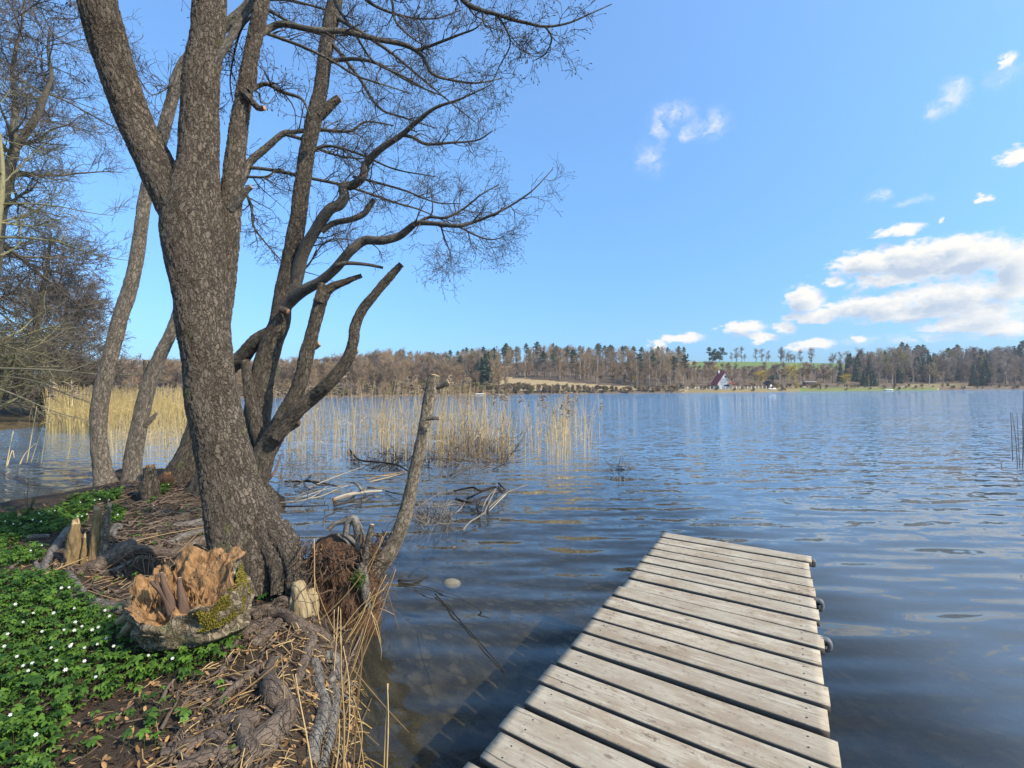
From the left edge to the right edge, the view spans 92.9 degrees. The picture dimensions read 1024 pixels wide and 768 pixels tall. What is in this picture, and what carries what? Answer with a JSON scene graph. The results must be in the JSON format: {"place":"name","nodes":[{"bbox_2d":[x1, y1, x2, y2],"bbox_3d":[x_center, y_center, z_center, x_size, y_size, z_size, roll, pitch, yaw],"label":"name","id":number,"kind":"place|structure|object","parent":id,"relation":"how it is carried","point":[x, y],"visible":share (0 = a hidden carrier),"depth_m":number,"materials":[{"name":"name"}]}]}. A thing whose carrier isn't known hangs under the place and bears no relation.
{"place":"outdoors","nodes":[
{"label":"outdoors","id":0,"kind":"place"},
{"bbox_2d":[0,386,178,476],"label":"bank","id":1,"kind":"structure","parent":0,"point":[9,419],"depth_m":25.98,"materials":[{"name":"soil"}]},
{"bbox_2d":[0,325,92,407],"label":"waterside bush","id":2,"kind":"object","parent":1,"relation":"on","point":[64,378],"visible":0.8,"depth_m":25.27,"materials":[{"name":"brown plant"}]},
{"bbox_2d":[0,323,132,416],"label":"waterside bush","id":3,"kind":"object","parent":1,"relation":"on","point":[88,378],"visible":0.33,"depth_m":31.49,"materials":[{"name":"brown plant"}]},
{"bbox_2d":[0,187,135,406],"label":"bare tree","id":4,"kind":"object","parent":1,"relation":"on","point":[61,274],"visible":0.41,"depth_m":36.19,"materials":[{"name":"brown plant"}]},
{"bbox_2d":[1,260,142,392],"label":"bare tree","id":5,"kind":"object","parent":1,"relation":"on","point":[84,298],"visible":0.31,"depth_m":49.59,"materials":[{"name":"brown plant"}]},
{"bbox_2d":[0,62,146,387],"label":"bare tree","id":6,"kind":"object","parent":1,"relation":"on","point":[23,215],"visible":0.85,"depth_m":26.27,"materials":[{"name":"brown plant"}]},
{"bbox_2d":[0,0,174,325],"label":"bare tree","id":7,"kind":"object","parent":1,"relation":"on","point":[37,115],"visible":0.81,"depth_m":28.19,"materials":[{"name":"brown plant"}]},
{"bbox_2d":[0,464,1023,767],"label":"bank","id":8,"kind":"structure","parent":0,"point":[922,670],"depth_m":5.27,"materials":[{"name":"soil"}]},
{"bbox_2d":[22,481,41,511],"bbox_3d":[-5.801,1.366,5.891,0.269,0.394,0.008,-1,-1,0],"label":"sapling","id":9,"kind":"object","parent":8,"relation":"on","point":[25,500],"visible":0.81,"depth_m":5.89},
{"bbox_2d":[0,322,142,434],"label":"bare bough","id":10,"kind":"object","parent":8,"relation":"on","point":[32,403],"visible":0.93,"depth_m":14.99,"materials":[{"name":"plant"}]},
{"bbox_2d":[61,518,86,565],"bbox_3d":[-3.846,1.385,4.269,0.174,0.424,0.148,-1,-1,35],"label":"broken stump","id":11,"kind":"object","parent":8,"relation":"on","point":[75,547],"visible":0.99,"depth_m":4.25,"materials":[{"name":"brown wood"}]},
{"bbox_2d":[86,501,111,561],"bbox_3d":[-3.719,1.315,4.349,0.224,0.544,0.159,-1,-1,29],"label":"broken stump","id":12,"kind":"object","parent":8,"relation":"on","point":[98,544],"visible":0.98,"depth_m":4.33,"materials":[{"name":"grey wood"}]},
{"bbox_2d":[44,527,200,573],"bbox_3d":[-3.584,1.519,4.547,0.217,0.033,1.412,-1,-1,18],"label":"reed stalk","id":13,"kind":"object","parent":8,"relation":"on","point":[136,540],"visible":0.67,"depth_m":4.70,"materials":[{"name":"plant"}]},
{"bbox_2d":[0,481,272,767],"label":"ground cover","id":14,"kind":"object","parent":8,"relation":"on","point":[42,723],"visible":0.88,"depth_m":2.67,"materials":[{"name":"green plant"}]},
{"bbox_2d":[137,464,160,500],"bbox_3d":[-4.749,1.280,6.368,0.240,0.464,0.246,-1,-1,0],"label":"stump","id":15,"kind":"object","parent":8,"relation":"on","point":[149,487],"visible":0.97,"depth_m":6.30,"materials":[{"name":"grey wood"}]},
{"bbox_2d":[158,471,173,487],"bbox_3d":[-5.019,1.380,7.053,0.285,0.227,0.311,-1,-1,0],"label":"stump","id":16,"kind":"object","parent":8,"relation":"on","point":[165,477],"visible":0.58,"depth_m":6.97,"materials":[{"name":"brown wood"}]},
{"bbox_2d":[115,542,255,658],"bbox_3d":[-1.912,1.292,2.850,0.793,0.658,0.560,-1,-1,0],"label":"tree stump","id":17,"kind":"object","parent":8,"relation":"on","point":[196,595],"visible":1,"depth_m":2.73,"materials":[{"name":"wood"}]},
{"bbox_2d":[2,482,381,767],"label":"leaf litter","id":18,"kind":"object","parent":8,"relation":"on","point":[137,748],"visible":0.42,"depth_m":2.24,"materials":[{"name":"plant"}]},
{"bbox_2d":[0,482,385,767],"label":"twig litter","id":19,"kind":"object","parent":8,"relation":"on","point":[147,741],"visible":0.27,"depth_m":2.56,"materials":[{"name":"wood"}]},
{"bbox_2d":[0,532,393,767],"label":"straw litter","id":20,"kind":"object","parent":8,"relation":"on","point":[212,725],"visible":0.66,"depth_m":2.42,"materials":[{"name":"plant"}]},
{"bbox_2d":[29,478,371,767],"bbox_3d":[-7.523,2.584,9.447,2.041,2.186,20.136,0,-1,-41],"label":"root mat","id":21,"kind":"object","parent":8,"relation":"on","point":[161,542],"visible":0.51,"depth_m":4.49,"materials":[{"name":"wood"}]},
{"bbox_2d":[89,0,383,486],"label":"alder tree","id":22,"kind":"object","parent":8,"relation":"on","point":[103,471],"visible":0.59,"depth_m":7.95,"materials":[{"name":"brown plant"}]},
{"bbox_2d":[120,57,435,480],"bbox_3d":[-3.867,-1.730,8.285,5.505,6.947,1.545,-1,-1,0],"label":"alder tree","id":23,"kind":"object","parent":8,"relation":"on","point":[141,422],"visible":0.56,"depth_m":8.17,"materials":[{"name":"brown plant"}]},
{"bbox_2d":[295,674,312,767],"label":"reed stalk","id":24,"kind":"object","parent":8,"relation":"on","point":[304,725],"visible":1,"depth_m":2.06,"materials":[{"name":"plant"}]},
{"bbox_2d":[0,0,611,767],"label":"alder tree","id":25,"kind":"object","parent":8,"relation":"on","point":[196,202],"visible":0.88,"depth_m":3.67,"materials":[{"name":"brown plant"}]},
{"bbox_2d":[217,635,306,709],"bbox_3d":[-1.261,1.490,2.570,0.057,0.054,0.755,-1,-1,7],"label":"reed stalk","id":26,"kind":"object","parent":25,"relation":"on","point":[253,683],"visible":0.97,"depth_m":2.40,"materials":[{"name":"plant"}]},
{"bbox_2d":[314,540,320,623],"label":"reed stalk","id":27,"kind":"object","parent":8,"relation":"on","point":[314,582],"visible":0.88,"depth_m":3.24,"materials":[{"name":"plant"}]},
{"bbox_2d":[280,466,363,503],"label":"fallen branch","id":28,"kind":"object","parent":8,"relation":"on","point":[294,501],"visible":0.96,"depth_m":7.89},
{"bbox_2d":[314,539,339,642],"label":"reed stalk","id":29,"kind":"object","parent":8,"relation":"on","point":[325,611],"visible":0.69,"depth_m":3.27,"materials":[{"name":"plant"}]},
{"bbox_2d":[331,706,338,767],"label":"reed stalk","id":30,"kind":"object","parent":8,"relation":"on","point":[336,739],"visible":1,"depth_m":2.10,"materials":[{"name":"plant"}]},
{"bbox_2d":[333,606,338,670],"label":"reed stalk","id":31,"kind":"object","parent":8,"relation":"on","point":[336,640],"visible":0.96,"depth_m":2.89,"materials":[{"name":"plant"}]},
{"bbox_2d":[335,719,339,767],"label":"reed stalk","id":32,"kind":"object","parent":8,"relation":"on","point":[338,746],"visible":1,"depth_m":2.12,"materials":[{"name":"plant"}]},
{"bbox_2d":[340,636,344,767],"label":"reed stalk","id":33,"kind":"object","parent":8,"relation":"on","point":[343,765],"visible":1,"depth_m":2.16,"materials":[{"name":"plant"}]},
{"bbox_2d":[284,509,405,637],"bbox_3d":[-1.266,1.529,3.602,0.921,1.204,0.747,0,-1,-24],"label":"rotten root plate","id":34,"kind":"object","parent":8,"relation":"on","point":[338,556],"visible":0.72,"depth_m":3.51,"materials":[{"name":"brown wood"}]},
{"bbox_2d":[356,373,449,610],"bbox_3d":[-0.873,0.793,3.638,0.800,1.745,0.369,-1,-1,0],"label":"leaning trunk","id":35,"kind":"object","parent":34,"relation":"on","point":[434,384],"visible":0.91,"depth_m":3.70,"materials":[{"name":"brown plant"}]},
{"bbox_2d":[343,646,349,756],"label":"reed stalk","id":36,"kind":"object","parent":8,"relation":"on","point":[349,704],"visible":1,"depth_m":2.18,"materials":[{"name":"plant"}]},
{"bbox_2d":[340,640,352,707],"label":"reed stalk","id":37,"kind":"object","parent":8,"relation":"on","point":[345,674],"visible":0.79,"depth_m":2.61,"materials":[{"name":"plant"}]},
{"bbox_2d":[315,531,386,624],"bbox_3d":[-1.058,1.276,3.178,0.468,0.589,0.024,0,-1,-11],"label":"reed stalk","id":38,"kind":"object","parent":8,"relation":"on","point":[352,586],"visible":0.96,"depth_m":3.17,"materials":[{"name":"plant"}]},
{"bbox_2d":[350,689,362,767],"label":"reed stalk","id":39,"kind":"object","parent":8,"relation":"on","point":[361,729],"visible":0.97,"depth_m":2.20,"materials":[{"name":"plant"}]},
{"bbox_2d":[329,589,383,645],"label":"reed stalk","id":40,"kind":"object","parent":8,"relation":"on","point":[350,618],"visible":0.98,"depth_m":3.08,"materials":[{"name":"plant"}]},
{"bbox_2d":[353,649,361,767],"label":"reed stalk","id":41,"kind":"object","parent":8,"relation":"on","point":[357,713],"visible":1,"depth_m":2.19,"materials":[{"name":"plant"}]},
{"bbox_2d":[345,606,369,691],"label":"reed stalk","id":42,"kind":"object","parent":8,"relation":"on","point":[357,651],"visible":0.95,"depth_m":2.81,"materials":[{"name":"plant"}]},
{"bbox_2d":[347,615,374,762],"bbox_3d":[-0.707,1.419,2.276,0.145,0.642,0.011,0,-1,-41],"label":"reed stalk","id":43,"kind":"object","parent":8,"relation":"on","point":[357,698],"visible":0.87,"depth_m":2.26,"materials":[{"name":"plant"}]},
{"bbox_2d":[339,576,385,687],"bbox_3d":[-0.866,1.431,2.814,0.276,0.615,0.014,0,-1,-18],"label":"reed stalk","id":44,"kind":"object","parent":8,"relation":"on","point":[364,634],"visible":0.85,"depth_m":2.81,"materials":[{"name":"plant"}]},
{"bbox_2d":[162,0,574,509],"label":"alder tree","id":45,"kind":"object","parent":8,"relation":"on","point":[267,434],"visible":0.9,"depth_m":6.64,"materials":[{"name":"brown plant"}]},
{"bbox_2d":[341,569,395,730],"bbox_3d":[-0.727,1.343,2.474,0.274,0.767,0.006,0,-1,-19],"label":"reed stalk","id":46,"kind":"object","parent":8,"relation":"on","point":[365,650],"visible":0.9,"depth_m":2.47,"materials":[{"name":"plant"}]},
{"bbox_2d":[0,391,1023,602],"bbox_3d":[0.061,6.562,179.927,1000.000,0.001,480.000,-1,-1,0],"label":"lake","id":47,"kind":"structure","parent":0,"point":[971,547],"depth_m":21.39,"materials":[{"name":"liquid"}]},
{"bbox_2d":[0,389,1023,539],"bbox_3d":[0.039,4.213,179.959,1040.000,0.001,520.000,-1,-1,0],"label":"lake","id":48,"kind":"structure","parent":0,"point":[53,440],"depth_m":16.40,"materials":[{"name":"liquid"}]},
{"bbox_2d":[26,406,36,462],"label":"reed stalk","id":49,"kind":"object","parent":48,"relation":"on","point":[31,437],"visible":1,"depth_m":12.01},
{"bbox_2d":[40,379,59,464],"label":"reed stalk","id":50,"kind":"object","parent":48,"relation":"on","point":[52,382],"visible":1,"depth_m":12.06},
{"bbox_2d":[65,380,80,406],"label":"reed stalk","id":51,"kind":"object","parent":48,"relation":"on","point":[73,393],"visible":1,"depth_m":14.03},
{"bbox_2d":[39,382,185,441],"bbox_3d":[-36.946,1.710,48.787,14.886,2.702,72.957,0,-1,-44],"label":"reed bed","id":52,"kind":"object","parent":48,"relation":"in","point":[175,405],"visible":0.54,"depth_m":23.61,"materials":[{"name":"plant"}]},
{"bbox_2d":[107,407,186,464],"bbox_3d":[-12.543,1.637,17.151,3.034,1.529,12.064,0,-1,-40],"label":"reed bed","id":53,"kind":"object","parent":48,"relation":"in","point":[162,437],"visible":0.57,"depth_m":15.51,"materials":[{"name":"plant"}]},
{"bbox_2d":[274,445,337,498],"bbox_3d":[-4.917,1.890,11.342,1.555,0.841,5.525,0,-1,-26],"label":"brush pile","id":54,"kind":"object","parent":48,"relation":"in","point":[299,476],"visible":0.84,"depth_m":10.33,"materials":[{"name":"wood"}]},
{"bbox_2d":[270,452,281,479],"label":"fallen branch","id":55,"kind":"object","parent":54,"relation":"on","point":[274,471],"visible":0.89,"depth_m":9.21,"materials":[{"name":"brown wood"}]},
{"bbox_2d":[282,475,402,506],"bbox_3d":[-3.384,1.815,8.206,2.922,0.425,1.618,-1,-1,29],"label":"fallen branch","id":56,"kind":"object","parent":48,"relation":"on","point":[313,482],"visible":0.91,"depth_m":8.08,"materials":[{"name":"wood"}]},
{"bbox_2d":[352,706,364,767],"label":"reed stalk","id":57,"kind":"object","parent":48,"relation":"on","point":[359,739],"visible":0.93,"depth_m":2.21,"materials":[{"name":"plant"}]},
{"bbox_2d":[332,482,385,501],"bbox_3d":[-2.558,1.791,8.261,0.749,0.202,1.140,-1,-1,0],"label":"drift log","id":58,"kind":"object","parent":48,"relation":"on","point":[344,496],"visible":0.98,"depth_m":8.13,"materials":[{"name":"brown wood"}]},
{"bbox_2d":[350,449,408,471],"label":"fallen branch","id":59,"kind":"object","parent":48,"relation":"on","point":[384,463],"visible":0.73,"depth_m":11.24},
{"bbox_2d":[351,666,408,731],"bbox_3d":[-0.653,1.564,2.407,0.280,0.365,0.009,0,-1,-12],"label":"reed stalk","id":60,"kind":"object","parent":48,"relation":"on","point":[377,697],"visible":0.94,"depth_m":2.40,"materials":[{"name":"plant"}]},
{"bbox_2d":[364,471,405,482],"bbox_3d":[-2.504,1.862,9.884,1.045,0.062,0.717,0,-1,-35],"label":"reed bundle","id":61,"kind":"object","parent":48,"relation":"on","point":[381,476],"visible":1,"depth_m":9.78,"materials":[{"name":"plant"}]},
{"bbox_2d":[383,683,388,767],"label":"reed stalk","id":62,"kind":"object","parent":48,"relation":"on","point":[385,735],"visible":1,"depth_m":2.21,"materials":[{"name":"plant"}]},
{"bbox_2d":[386,683,388,767],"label":"reed stalk","id":63,"kind":"object","parent":48,"relation":"on","point":[387,729],"visible":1,"depth_m":2.20,"materials":[{"name":"plant"}]},
{"bbox_2d":[343,441,444,477],"bbox_3d":[-3.005,1.911,12.273,2.793,1.036,3.734,-1,-1,0],"label":"brush pile","id":64,"kind":"object","parent":48,"relation":"in","point":[393,460],"visible":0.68,"depth_m":11.65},
{"bbox_2d":[273,372,605,484],"bbox_3d":[-3.451,1.033,17.290,13.890,2.573,11.721,-1,-1,0],"label":"reed bed","id":65,"kind":"object","parent":48,"relation":"in","point":[395,436],"visible":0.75,"depth_m":13.78,"materials":[{"name":"plant"}]},
{"bbox_2d":[410,489,470,550],"bbox_3d":[-1.051,1.819,6.632,0.906,0.823,1.176,0,-1,-35],"label":"brush pile","id":66,"kind":"object","parent":48,"relation":"in","point":[443,516],"visible":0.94,"depth_m":6.59,"materials":[{"name":"wood"}]},
{"bbox_2d":[415,489,466,511],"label":"fallen branch","id":67,"kind":"object","parent":48,"relation":"on","point":[446,505],"visible":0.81,"depth_m":7.05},
{"bbox_2d":[397,581,490,613],"bbox_3d":[-0.586,1.801,4.167,1.112,0.008,0.094,-1,-1,37],"label":"stick","id":68,"kind":"object","parent":48,"relation":"on","point":[440,590],"visible":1,"depth_m":4.27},
{"bbox_2d":[442,578,460,589],"bbox_3d":[-0.556,1.839,4.466,0.169,0.097,0.134,-1,-1,0],"label":"rock","id":69,"kind":"object","parent":48,"relation":"in","point":[451,584],"visible":1,"depth_m":4.42,"materials":[{"name":"stone"}]},
{"bbox_2d":[438,461,477,476],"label":"fallen branch","id":70,"kind":"object","parent":48,"relation":"in","point":[453,473],"visible":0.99,"depth_m":9.96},
{"bbox_2d":[435,593,505,671],"bbox_3d":[-0.347,1.790,3.593,0.015,0.012,1.320,0,-1,-28],"label":"stick","id":71,"kind":"object","parent":48,"relation":"on","point":[468,630],"visible":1,"depth_m":3.54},
{"bbox_2d":[453,482,505,520],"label":"fallen branch","id":72,"kind":"object","parent":48,"relation":"on","point":[479,492],"visible":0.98,"depth_m":7.66,"materials":[{"name":"wood"}]},
{"bbox_2d":[462,485,526,530],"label":"fallen branch","id":73,"kind":"object","parent":48,"relation":"on","point":[484,512],"visible":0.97,"depth_m":6.95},
{"bbox_2d":[604,455,635,486],"bbox_3d":[2.304,1.813,10.406,0.685,0.623,1.256,-1,-1,13],"label":"brush pile","id":74,"kind":"object","parent":48,"relation":"in","point":[619,469],"visible":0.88,"depth_m":10.27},
{"bbox_2d":[463,532,840,767],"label":"wooden dock","id":75,"kind":"object","parent":48,"relation":"in","point":[684,651],"visible":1,"depth_m":2.36,"materials":[{"name":"grey wood"}]},
{"bbox_2d":[815,598,824,611],"bbox_3d":[2.032,1.459,3.213,0.053,0.082,0.042,-1,-1,29],"label":"dock fender","id":76,"kind":"object","parent":75,"relation":"attached to","point":[820,606],"visible":0.98,"depth_m":3.19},
{"bbox_2d":[820,636,832,652],"bbox_3d":[1.750,1.450,2.709,0.061,0.075,0.045,-1,-1,29],"label":"dock fender","id":77,"kind":"object","parent":75,"relation":"attached to","point":[828,644],"visible":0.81,"depth_m":2.69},
{"bbox_2d":[0,0,1023,392],"label":"sky","id":78,"kind":"structure","parent":0,"point":[824,176],"materials":[{"name":"blue"}]},
{"bbox_2d":[34,362,1023,398],"bbox_3d":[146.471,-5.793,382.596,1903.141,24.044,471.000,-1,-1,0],"label":"hillside","id":79,"kind":"structure","parent":0,"point":[569,379],"depth_m":274.97,"materials":[{"name":"plant"}]},
{"bbox_2d":[122,356,142,384],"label":"bare tree","id":80,"kind":"object","parent":79,"relation":"on","point":[131,379],"visible":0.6,"depth_m":178.43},
{"bbox_2d":[159,361,174,386],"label":"bare tree","id":81,"kind":"object","parent":79,"relation":"on","point":[164,374],"visible":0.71,"depth_m":181.19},
{"bbox_2d":[161,361,175,386],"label":"bare tree","id":82,"kind":"object","parent":79,"relation":"on","point":[166,371],"visible":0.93,"depth_m":181.34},
{"bbox_2d":[162,358,177,387],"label":"bare tree","id":83,"kind":"object","parent":79,"relation":"on","point":[173,370],"visible":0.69,"depth_m":183.62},
{"bbox_2d":[311,368,320,384],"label":"bare tree","id":84,"kind":"object","parent":79,"relation":"on","point":[313,374],"visible":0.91,"depth_m":203.63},
{"bbox_2d":[368,365,380,389],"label":"bare tree","id":85,"kind":"object","parent":79,"relation":"on","point":[373,374],"visible":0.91,"depth_m":218.03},
{"bbox_2d":[377,356,395,382],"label":"bare tree","id":86,"kind":"object","parent":79,"relation":"on","point":[387,362],"visible":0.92,"depth_m":218.59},
{"bbox_2d":[433,361,447,380],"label":"bare tree","id":87,"kind":"object","parent":79,"relation":"on","point":[439,367],"visible":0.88,"depth_m":226.03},
{"bbox_2d":[443,363,455,381],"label":"bare tree","id":88,"kind":"object","parent":79,"relation":"on","point":[452,368],"visible":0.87,"depth_m":227.35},
{"bbox_2d":[451,365,463,383],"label":"bare tree","id":89,"kind":"object","parent":79,"relation":"on","point":[457,367],"visible":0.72,"depth_m":236.10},
{"bbox_2d":[478,354,492,386],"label":"spruce tree","id":90,"kind":"object","parent":79,"relation":"on","point":[485,376],"visible":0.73,"depth_m":248.25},
{"bbox_2d":[84,343,1023,397],"bbox_3d":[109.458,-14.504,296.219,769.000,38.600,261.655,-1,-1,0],"label":"wood","id":91,"kind":"object","parent":79,"relation":"on","point":[906,358],"visible":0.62,"depth_m":282.40,"materials":[{"name":"plant"}]},
{"bbox_2d":[709,348,722,359],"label":"pine tree","id":92,"kind":"object","parent":79,"relation":"on","point":[718,356],"visible":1,"depth_m":379.87,"materials":[{"name":"plant"}]},
{"bbox_2d":[711,370,735,388],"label":"house","id":93,"kind":"structure","parent":79,"relation":"on","point":[720,379],"depth_m":244.41,"materials":[{"name":"white wood"}]},
{"bbox_2d":[751,370,767,385],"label":"yellow shrub","id":94,"kind":"object","parent":79,"relation":"on","point":[760,372],"visible":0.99,"depth_m":259.07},
{"bbox_2d":[782,363,798,387],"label":"yellow shrub","id":95,"kind":"object","parent":79,"relation":"on","point":[791,369],"visible":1,"depth_m":256.52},
{"bbox_2d":[826,352,837,382],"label":"bare tree","id":96,"kind":"object","parent":79,"relation":"on","point":[831,359],"visible":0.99,"depth_m":278.87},
{"bbox_2d":[857,354,866,372],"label":"bare tree","id":97,"kind":"object","parent":79,"relation":"on","point":[863,360],"visible":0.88,"depth_m":290.54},
{"bbox_2d":[860,371,868,385],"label":"spruce tree","id":98,"kind":"object","parent":79,"relation":"on","point":[863,382],"visible":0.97,"depth_m":270.76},
{"bbox_2d":[865,361,874,385],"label":"spruce tree","id":99,"kind":"object","parent":79,"relation":"on","point":[868,371],"visible":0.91,"depth_m":271.13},
{"bbox_2d":[873,354,883,384],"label":"bare tree","id":100,"kind":"object","parent":79,"relation":"on","point":[879,368],"visible":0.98,"depth_m":275.67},
{"bbox_2d":[891,356,902,382],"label":"bare tree","id":101,"kind":"object","parent":79,"relation":"on","point":[898,366],"visible":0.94,"depth_m":285.94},
{"bbox_2d":[913,346,926,364],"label":"bare tree","id":102,"kind":"object","parent":79,"relation":"on","point":[921,353],"visible":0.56,"depth_m":316.27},
{"bbox_2d":[953,348,969,381],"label":"bare tree","id":103,"kind":"object","parent":79,"relation":"on","point":[960,352],"visible":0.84,"depth_m":303.36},
{"bbox_2d":[964,355,977,374],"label":"bare tree","id":104,"kind":"object","parent":79,"relation":"on","point":[969,364],"visible":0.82,"depth_m":298.26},
{"bbox_2d":[962,346,983,373],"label":"bare tree","id":105,"kind":"object","parent":79,"relation":"on","point":[971,355],"visible":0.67,"depth_m":307.23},
{"bbox_2d":[975,349,992,378],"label":"spruce tree","id":106,"kind":"object","parent":79,"relation":"on","point":[979,359],"visible":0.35,"depth_m":315.55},
{"bbox_2d":[992,346,1011,371],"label":"bare tree","id":107,"kind":"object","parent":79,"relation":"on","point":[1001,355],"visible":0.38,"depth_m":305.25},
{"bbox_2d":[996,345,1013,379],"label":"bare tree","id":108,"kind":"object","parent":79,"relation":"on","point":[1006,350],"visible":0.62,"depth_m":297.20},
{"bbox_2d":[1015,345,1023,377],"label":"spruce tree","id":109,"kind":"object","parent":79,"relation":"on","point":[1019,349],"visible":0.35,"depth_m":319.22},
{"bbox_2d":[1023,389,1023,452],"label":"reed stalk","id":110,"kind":"object","parent":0,"point":[1023,420],"visible":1,"depth_m":10.52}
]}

